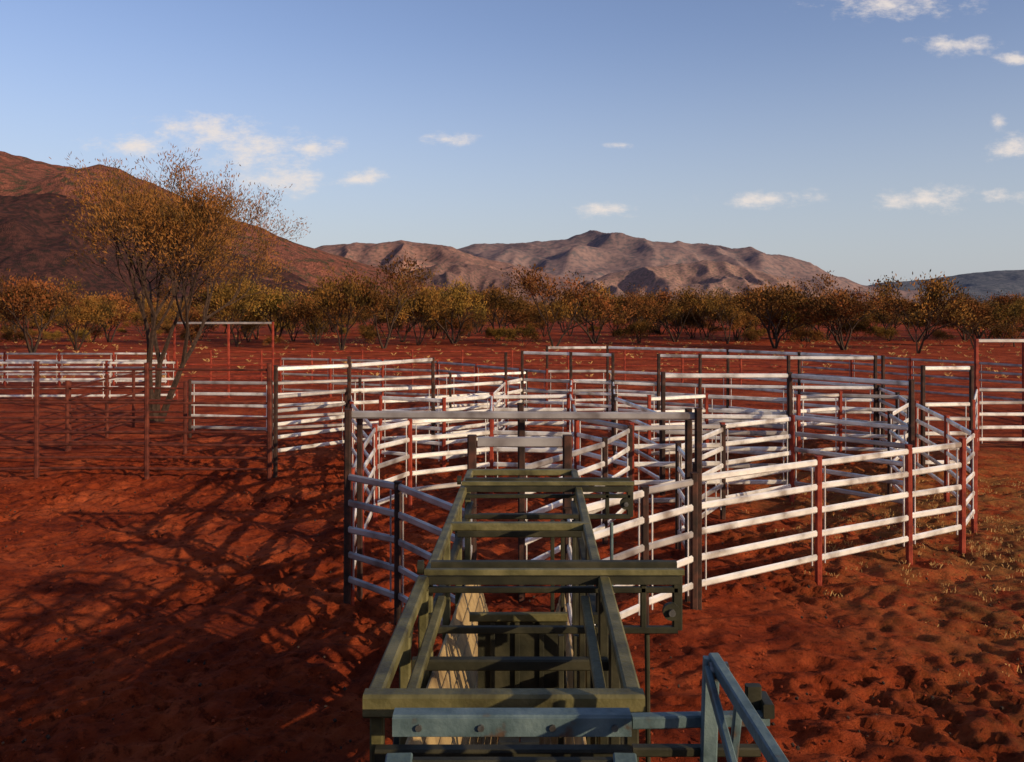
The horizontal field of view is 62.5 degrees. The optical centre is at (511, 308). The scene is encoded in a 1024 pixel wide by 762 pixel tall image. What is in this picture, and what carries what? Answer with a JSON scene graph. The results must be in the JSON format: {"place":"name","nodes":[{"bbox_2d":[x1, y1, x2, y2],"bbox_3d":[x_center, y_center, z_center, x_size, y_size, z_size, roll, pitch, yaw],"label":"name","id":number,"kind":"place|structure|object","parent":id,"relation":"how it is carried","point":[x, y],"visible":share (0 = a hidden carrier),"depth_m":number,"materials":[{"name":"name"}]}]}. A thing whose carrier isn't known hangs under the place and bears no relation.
{"place":"outdoors","nodes":[
{"label":"outdoors","id":0,"kind":"place"},
{"bbox_2d":[0,193,322,312],"bbox_3d":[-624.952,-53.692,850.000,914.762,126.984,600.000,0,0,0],"label":"red foothill","id":1,"kind":"structure","parent":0,"point":[35,237],"depth_m":705.59,"materials":[{"name":"brown stone"}]},
{"bbox_2d":[0,151,511,312],"bbox_3d":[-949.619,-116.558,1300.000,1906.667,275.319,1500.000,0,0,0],"label":"red range","id":2,"kind":"structure","parent":0,"point":[20,175],"depth_m":1039.88,"materials":[{"name":"brown stone"}]},
{"bbox_2d":[315,240,632,300],"bbox_3d":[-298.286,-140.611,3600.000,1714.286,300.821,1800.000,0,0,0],"label":"distant hills","id":3,"kind":"structure","parent":0,"point":[371,253],"depth_m":3344.28,"materials":[{"name":"brown stone"}]},
{"bbox_2d":[397,262,567,305],"bbox_3d":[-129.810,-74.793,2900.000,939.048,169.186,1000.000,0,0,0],"label":"distant foothills","id":4,"kind":"structure","parent":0,"point":[475,276],"depth_m":2755.92,"materials":[{"name":"stone"}]},
{"bbox_2d":[0,312,1023,761],"bbox_3d":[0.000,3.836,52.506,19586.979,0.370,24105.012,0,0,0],"label":"ground","id":5,"kind":"structure","parent":0,"point":[126,584],"depth_m":12.04,"materials":[{"name":"red soil"}]},
{"bbox_2d":[0,268,89,352],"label":"mulga tree","id":6,"kind":"object","parent":5,"relation":"on","point":[25,301],"visible":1,"depth_m":70.67,"materials":[{"name":"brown plant"}]},
{"bbox_2d":[28,276,125,349],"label":"mulga tree","id":7,"kind":"object","parent":5,"relation":"on","point":[96,310],"visible":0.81,"depth_m":76.02,"materials":[{"name":"green plant"}]},
{"bbox_2d":[0,351,168,385],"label":"cattle yard fence","id":8,"kind":"object","parent":5,"relation":"on","point":[3,354],"visible":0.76,"depth_m":40.48,"materials":[{"name":"metal"}]},
{"bbox_2d":[0,360,177,398],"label":"cattle yard fence","id":9,"kind":"object","parent":5,"relation":"on","point":[106,362],"visible":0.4,"depth_m":33.76,"materials":[{"name":"metal"}]},
{"bbox_2d":[0,380,187,454],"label":"cattle yard fence","id":10,"kind":"object","parent":5,"relation":"on","point":[66,411],"visible":0.84,"depth_m":22.33,"materials":[{"name":"white metal"}]},
{"bbox_2d":[69,365,156,450],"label":"cattle yard fence","id":11,"kind":"object","parent":5,"relation":"on","point":[107,408],"visible":0.55,"depth_m":24.96,"materials":[{"name":"brown metal"}]},
{"bbox_2d":[0,361,271,480],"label":"cattle yard fence","id":12,"kind":"object","parent":5,"relation":"on","point":[37,432],"visible":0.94,"depth_m":18.66,"materials":[{"name":"white metal"}]},
{"bbox_2d":[48,144,311,420],"bbox_3d":[-11.017,-0.773,29.228,8.929,9.447,10.464,0,0,-32],"label":"acacia tree","id":13,"kind":"object","parent":5,"relation":"on","point":[174,231],"visible":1,"depth_m":27.33,"materials":[{"name":"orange plant"}]},
{"bbox_2d":[147,281,248,344],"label":"mulga tree","id":14,"kind":"object","parent":5,"relation":"on","point":[202,301],"visible":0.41,"depth_m":86.86,"materials":[{"name":"green plant"}]},
{"bbox_2d":[173,322,273,397],"bbox_3d":[-12.300,2.290,36.000,4.290,3.420,0.090,0,0,0],"label":"gate frame","id":15,"kind":"object","parent":5,"relation":"on","point":[228,376],"visible":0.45,"depth_m":35.97,"materials":[{"name":"white metal"}]},
{"bbox_2d":[189,268,276,346],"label":"mulga tree","id":16,"kind":"object","parent":5,"relation":"on","point":[226,292],"visible":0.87,"depth_m":81.51,"materials":[{"name":"green plant"}]},
{"bbox_2d":[240,279,325,341],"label":"mulga tree","id":17,"kind":"object","parent":5,"relation":"on","point":[279,299],"visible":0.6,"depth_m":93.04,"materials":[{"name":"green plant"}]},
{"bbox_2d":[272,388,346,462],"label":"cattle yard fence","id":18,"kind":"object","parent":5,"relation":"on","point":[342,391],"visible":0.58,"depth_m":21.40,"materials":[{"name":"metal"}]},
{"bbox_2d":[277,278,349,344],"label":"mulga tree","id":19,"kind":"object","parent":5,"relation":"on","point":[305,311],"visible":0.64,"depth_m":86.42,"materials":[{"name":"green plant"}]},
{"bbox_2d":[293,261,386,349],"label":"mulga tree","id":20,"kind":"object","parent":5,"relation":"on","point":[350,302],"visible":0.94,"depth_m":75.96,"materials":[{"name":"green plant"}]},
{"bbox_2d":[273,357,434,477],"bbox_3d":[-3.575,2.638,20.540,0.440,2.725,4.856,0,0,42],"label":"cattle yard fence","id":21,"kind":"object","parent":5,"relation":"on","point":[348,365],"visible":0.84,"depth_m":19.82,"materials":[{"name":"metal"}]},
{"bbox_2d":[188,370,527,437],"bbox_3d":[-4.284,3.038,26.163,10.766,1.926,1.364,0,0,-20],"label":"cattle yard fence","id":22,"kind":"object","parent":5,"relation":"on","point":[194,393],"visible":0.52,"depth_m":24.89,"materials":[{"name":"metal"}]},
{"bbox_2d":[350,396,377,500],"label":"cattle yard fence","id":23,"kind":"object","parent":5,"relation":"on","point":[367,421],"visible":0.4,"depth_m":18.05,"materials":[{"name":"metal"}]},
{"bbox_2d":[327,250,436,348],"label":"mulga tree","id":24,"kind":"object","parent":5,"relation":"on","point":[389,278],"visible":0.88,"depth_m":79.52,"materials":[{"name":"green plant"}]},
{"bbox_2d":[343,409,464,624],"bbox_3d":[-1.230,2.651,9.980,0.268,2.698,2.690,0,0,-41],"label":"cattle yard fence","id":25,"kind":"object","parent":5,"relation":"on","point":[397,568],"visible":0.72,"depth_m":10.37,"materials":[{"name":"white metal"}]},
{"bbox_2d":[280,357,547,407],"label":"cattle yard fence","id":26,"kind":"object","parent":5,"relation":"on","point":[438,371],"visible":0.65,"depth_m":34.44,"materials":[{"name":"white metal"}]},
{"bbox_2d":[377,266,455,344],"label":"mulga tree","id":27,"kind":"object","parent":5,"relation":"on","point":[433,300],"visible":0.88,"depth_m":85.77,"materials":[{"name":"green plant"}]},
{"bbox_2d":[347,352,523,443],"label":"cattle yard fence","id":28,"kind":"object","parent":5,"relation":"on","point":[437,387],"visible":0.52,"depth_m":23.55,"materials":[{"name":"metal"}]},
{"bbox_2d":[405,276,491,343],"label":"mulga tree","id":29,"kind":"object","parent":5,"relation":"on","point":[456,291],"visible":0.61,"depth_m":90.82,"materials":[{"name":"green plant"}]},
{"bbox_2d":[462,507,475,585],"bbox_3d":[-0.423,3.038,8.097,0.101,1.926,1.518,0,0,0],"label":"race panel","id":30,"kind":"object","parent":5,"relation":"on","point":[472,544],"visible":0.09,"depth_m":8.76,"materials":[{"name":"metal"}]},
{"bbox_2d":[378,393,569,467],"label":"cattle yard fence","id":31,"kind":"object","parent":5,"relation":"on","point":[443,428],"visible":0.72,"depth_m":20.43,"materials":[{"name":"metal"}]},
{"bbox_2d":[490,380,506,493],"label":"cattle yard fence","id":32,"kind":"object","parent":5,"relation":"on","point":[504,384],"visible":0.39,"depth_m":22.96,"materials":[{"name":"metal"}]},
{"bbox_2d":[210,350,797,385],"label":"cattle yard fence","id":33,"kind":"object","parent":5,"relation":"on","point":[461,358],"visible":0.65,"depth_m":42.09,"materials":[{"name":"white metal"}]},
{"bbox_2d":[468,279,542,340],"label":"mulga tree","id":34,"kind":"object","parent":5,"relation":"on","point":[493,295],"visible":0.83,"depth_m":98.81,"materials":[{"name":"green plant"}]},
{"bbox_2d":[0,283,1023,347],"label":"distant scrub woodland","id":35,"kind":"object","parent":5,"relation":"on","point":[697,319],"visible":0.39,"depth_m":99.84,"materials":[{"name":"green plant"}]},
{"bbox_2d":[0,450,1023,761],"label":"clods and stones","id":36,"kind":"object","parent":5,"relation":"on","point":[450,604],"visible":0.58,"depth_m":9.25,"materials":[{"name":"red soil"}]},
{"bbox_2d":[467,434,571,559],"bbox_3d":[0.080,2.665,8.850,1.095,2.670,0.095,0,0,0],"label":"race gate frame","id":37,"kind":"object","parent":5,"relation":"on","point":[514,442],"visible":0.42,"depth_m":8.82,"materials":[{"name":"white paint"}]},
{"bbox_2d":[352,408,694,602],"bbox_3d":[0.138,2.650,11.098,4.462,2.700,0.496,0,0,2],"label":"gate frame","id":38,"kind":"object","parent":5,"relation":"on","point":[688,415],"visible":0.68,"depth_m":10.91,"materials":[{"name":"white metal"}]},
{"bbox_2d":[517,403,632,559],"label":"yard gate","id":39,"kind":"structure","parent":38,"relation":"attached to","point":[604,463],"depth_m":13.35,"materials":[{"name":"metal"}]},
{"bbox_2d":[363,469,684,761],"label":"cattle loading ramp","id":40,"kind":"structure","parent":5,"relation":"on","point":[485,658],"depth_m":4.42,"materials":[{"name":"green paint"}]},
{"bbox_2d":[385,653,788,761],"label":"truck loading gate","id":41,"kind":"structure","parent":40,"relation":"attached to","point":[753,712],"depth_m":2.71,"materials":[{"name":"metal"}]},
{"bbox_2d":[563,507,571,640],"bbox_3d":[0.590,3.036,8.092,0.102,1.928,1.503,0,0,-1],"label":"race panel","id":42,"kind":"object","parent":5,"relation":"on","point":[568,553],"visible":0.21,"depth_m":8.68,"materials":[{"name":"metal"}]},
{"bbox_2d":[521,351,614,429],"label":"cattle yard fence","id":43,"kind":"object","parent":5,"relation":"on","point":[570,354],"visible":0.66,"depth_m":25.08,"materials":[{"name":"metal"}]},
{"bbox_2d":[500,263,637,345],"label":"mulga tree","id":44,"kind":"object","parent":5,"relation":"on","point":[533,286],"visible":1,"depth_m":78.94,"materials":[{"name":"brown plant"}]},
{"bbox_2d":[568,379,576,464],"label":"cattle yard fence","id":45,"kind":"object","parent":5,"relation":"on","point":[572,408],"visible":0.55,"depth_m":18.91,"materials":[{"name":"metal"}]},
{"bbox_2d":[351,415,794,605],"bbox_3d":[0.495,3.036,15.455,9.576,1.929,4.216,0,0,-36],"label":"cattle yard fence","id":46,"kind":"object","parent":5,"relation":"on","point":[408,457],"visible":0.45,"depth_m":16.05,"materials":[{"name":"metal"}]},
{"bbox_2d":[539,281,626,343],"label":"mulga tree","id":47,"kind":"object","parent":5,"relation":"on","point":[564,313],"visible":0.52,"depth_m":90.57,"materials":[{"name":"green plant"}]},
{"bbox_2d":[611,381,656,436],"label":"cattle yard fence","id":48,"kind":"object","parent":5,"relation":"on","point":[634,394],"visible":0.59,"depth_m":24.40,"materials":[{"name":"metal"}]},
{"bbox_2d":[611,380,660,494],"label":"cattle yard fence","id":49,"kind":"object","parent":5,"relation":"on","point":[614,399],"visible":0.56,"depth_m":18.71,"materials":[{"name":"metal"}]},
{"bbox_2d":[586,472,698,624],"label":"cattle yard fence","id":50,"kind":"object","parent":5,"relation":"on","point":[645,519],"visible":0.5,"depth_m":10.12,"materials":[{"name":"metal"}]},
{"bbox_2d":[615,283,676,343],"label":"mulga tree","id":51,"kind":"object","parent":5,"relation":"on","point":[638,310],"visible":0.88,"depth_m":89.97,"materials":[{"name":"green plant"}]},
{"bbox_2d":[638,285,707,341],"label":"mulga tree","id":52,"kind":"object","parent":5,"relation":"on","point":[663,297],"visible":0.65,"depth_m":94.32,"materials":[{"name":"green plant"}]},
{"bbox_2d":[675,424,725,549],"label":"yard gate","id":53,"kind":"structure","parent":5,"relation":"on","point":[680,475],"depth_m":14.24,"materials":[{"name":"metal"}]},
{"bbox_2d":[546,345,884,447],"bbox_3d":[6.084,2.636,26.688,10.826,2.729,1.528,0,0,33],"label":"cattle yard fence","id":54,"kind":"object","parent":5,"relation":"on","point":[728,351],"visible":0.57,"depth_m":27.06,"materials":[{"name":"metal"}]},
{"bbox_2d":[647,393,786,470],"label":"cattle yard fence","id":55,"kind":"object","parent":5,"relation":"on","point":[704,411],"visible":0.56,"depth_m":20.45,"materials":[{"name":"metal"}]},
{"bbox_2d":[703,284,751,343],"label":"mulga tree","id":56,"kind":"object","parent":5,"relation":"on","point":[714,306],"visible":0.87,"depth_m":90.52,"materials":[{"name":"green plant"}]},
{"bbox_2d":[657,354,877,447],"bbox_3d":[7.027,2.640,23.457,5.932,2.720,0.400,0,0,12],"label":"cattle yard fence","id":57,"kind":"object","parent":5,"relation":"on","point":[700,385],"visible":0.45,"depth_m":23.27,"materials":[{"name":"metal"}]},
{"bbox_2d":[726,277,831,348],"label":"mulga tree","id":58,"kind":"object","parent":5,"relation":"on","point":[768,296],"visible":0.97,"depth_m":79.45,"materials":[{"name":"green plant"}]},
{"bbox_2d":[786,411,786,496],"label":"cattle yard fence","id":59,"kind":"object","parent":5,"relation":"on","point":[786,446],"visible":0.1,"depth_m":17.10,"materials":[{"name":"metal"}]},
{"bbox_2d":[661,372,914,525],"bbox_3d":[5.323,2.640,16.567,4.644,2.719,1.135,0,0,23],"label":"cattle yard fence","id":60,"kind":"object","parent":5,"relation":"on","point":[790,376],"visible":0.56,"depth_m":16.82,"materials":[{"name":"metal"}]},
{"bbox_2d":[694,400,977,609],"bbox_3d":[6.523,2.636,14.248,2.142,2.729,10.772,0,0,39],"label":"cattle yard fence","id":61,"kind":"object","parent":5,"relation":"on","point":[907,494],"visible":0.91,"depth_m":12.20,"materials":[{"name":"metal"}]},
{"bbox_2d":[787,270,907,349],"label":"mulga tree","id":62,"kind":"object","parent":5,"relation":"on","point":[835,306],"visible":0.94,"depth_m":75.95,"materials":[{"name":"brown plant"}]},
{"bbox_2d":[796,391,908,461],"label":"cattle yard fence","id":63,"kind":"object","parent":5,"relation":"on","point":[839,409],"visible":0.64,"depth_m":20.89,"materials":[{"name":"metal"}]},
{"bbox_2d":[877,385,908,460],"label":"cattle yard fence","id":64,"kind":"object","parent":5,"relation":"on","point":[880,401],"visible":0.43,"depth_m":22.07,"materials":[{"name":"metal"}]},
{"bbox_2d":[887,400,910,494],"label":"cattle yard fence","id":65,"kind":"object","parent":5,"relation":"on","point":[891,433],"visible":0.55,"depth_m":17.16,"materials":[{"name":"metal"}]},
{"bbox_2d":[799,351,1021,400],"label":"cattle yard fence","id":66,"kind":"object","parent":5,"relation":"on","point":[851,369],"visible":0.56,"depth_m":35.31,"materials":[{"name":"white metal"}]},
{"bbox_2d":[867,269,988,353],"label":"mulga tree","id":67,"kind":"object","parent":5,"relation":"on","point":[937,288],"visible":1,"depth_m":69.34,"materials":[{"name":"green plant"}]},
{"bbox_2d":[920,365,973,475],"bbox_3d":[9.880,2.646,19.155,1.269,2.709,0.106,0,0,-5],"label":"gate","id":68,"kind":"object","parent":5,"relation":"on","point":[924,418],"visible":0.69,"depth_m":19.13,"materials":[{"name":"metal"}]},
{"bbox_2d":[929,293,1009,348],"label":"mulga tree","id":69,"kind":"object","parent":5,"relation":"on","point":[977,310],"visible":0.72,"depth_m":76.44,"materials":[{"name":"green plant"}]},
{"bbox_2d":[973,386,1023,449],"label":"cattle yard fence","id":70,"kind":"object","parent":5,"relation":"on","point":[976,404],"visible":0.74,"depth_m":22.49,"materials":[{"name":"metal"}]},
{"bbox_2d":[974,339,1023,448],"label":"gate frame","id":71,"kind":"object","parent":5,"relation":"on","point":[976,362],"visible":0.58,"depth_m":22.86,"materials":[{"name":"white metal"}]},
{"bbox_2d":[979,296,1023,346],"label":"mulga tree","id":72,"kind":"object","parent":5,"relation":"on","point":[1009,313],"visible":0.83,"depth_m":82.67,"materials":[{"name":"green plant"}]},
{"bbox_2d":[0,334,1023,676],"bbox_3d":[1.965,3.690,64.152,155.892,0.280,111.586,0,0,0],"label":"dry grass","id":73,"kind":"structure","parent":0,"point":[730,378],"depth_m":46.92,"materials":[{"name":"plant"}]},
{"bbox_2d":[0,0,1023,285],"label":"sky","id":74,"kind":"structure","parent":0,"point":[861,141],"materials":[{"name":"blue"}]},
{"bbox_2d":[458,230,941,303],"bbox_3d":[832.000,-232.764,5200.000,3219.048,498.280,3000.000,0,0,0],"label":"distant range","id":75,"kind":"structure","parent":0,"point":[591,254],"depth_m":4563.59,"materials":[{"name":"stone"}]},
{"bbox_2d":[580,260,886,304],"bbox_3d":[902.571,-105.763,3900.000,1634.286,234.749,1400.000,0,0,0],"label":"distant foothills","id":76,"kind":"structure","parent":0,"point":[713,275],"depth_m":3702.30,"materials":[{"name":"grey stone"}]},
{"bbox_2d":[868,270,1023,302],"bbox_3d":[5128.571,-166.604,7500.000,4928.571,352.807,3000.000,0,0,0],"label":"blue range","id":77,"kind":"structure","parent":0,"point":[1008,282],"depth_m":6996.73,"materials":[{"name":"stone"}]}
]}

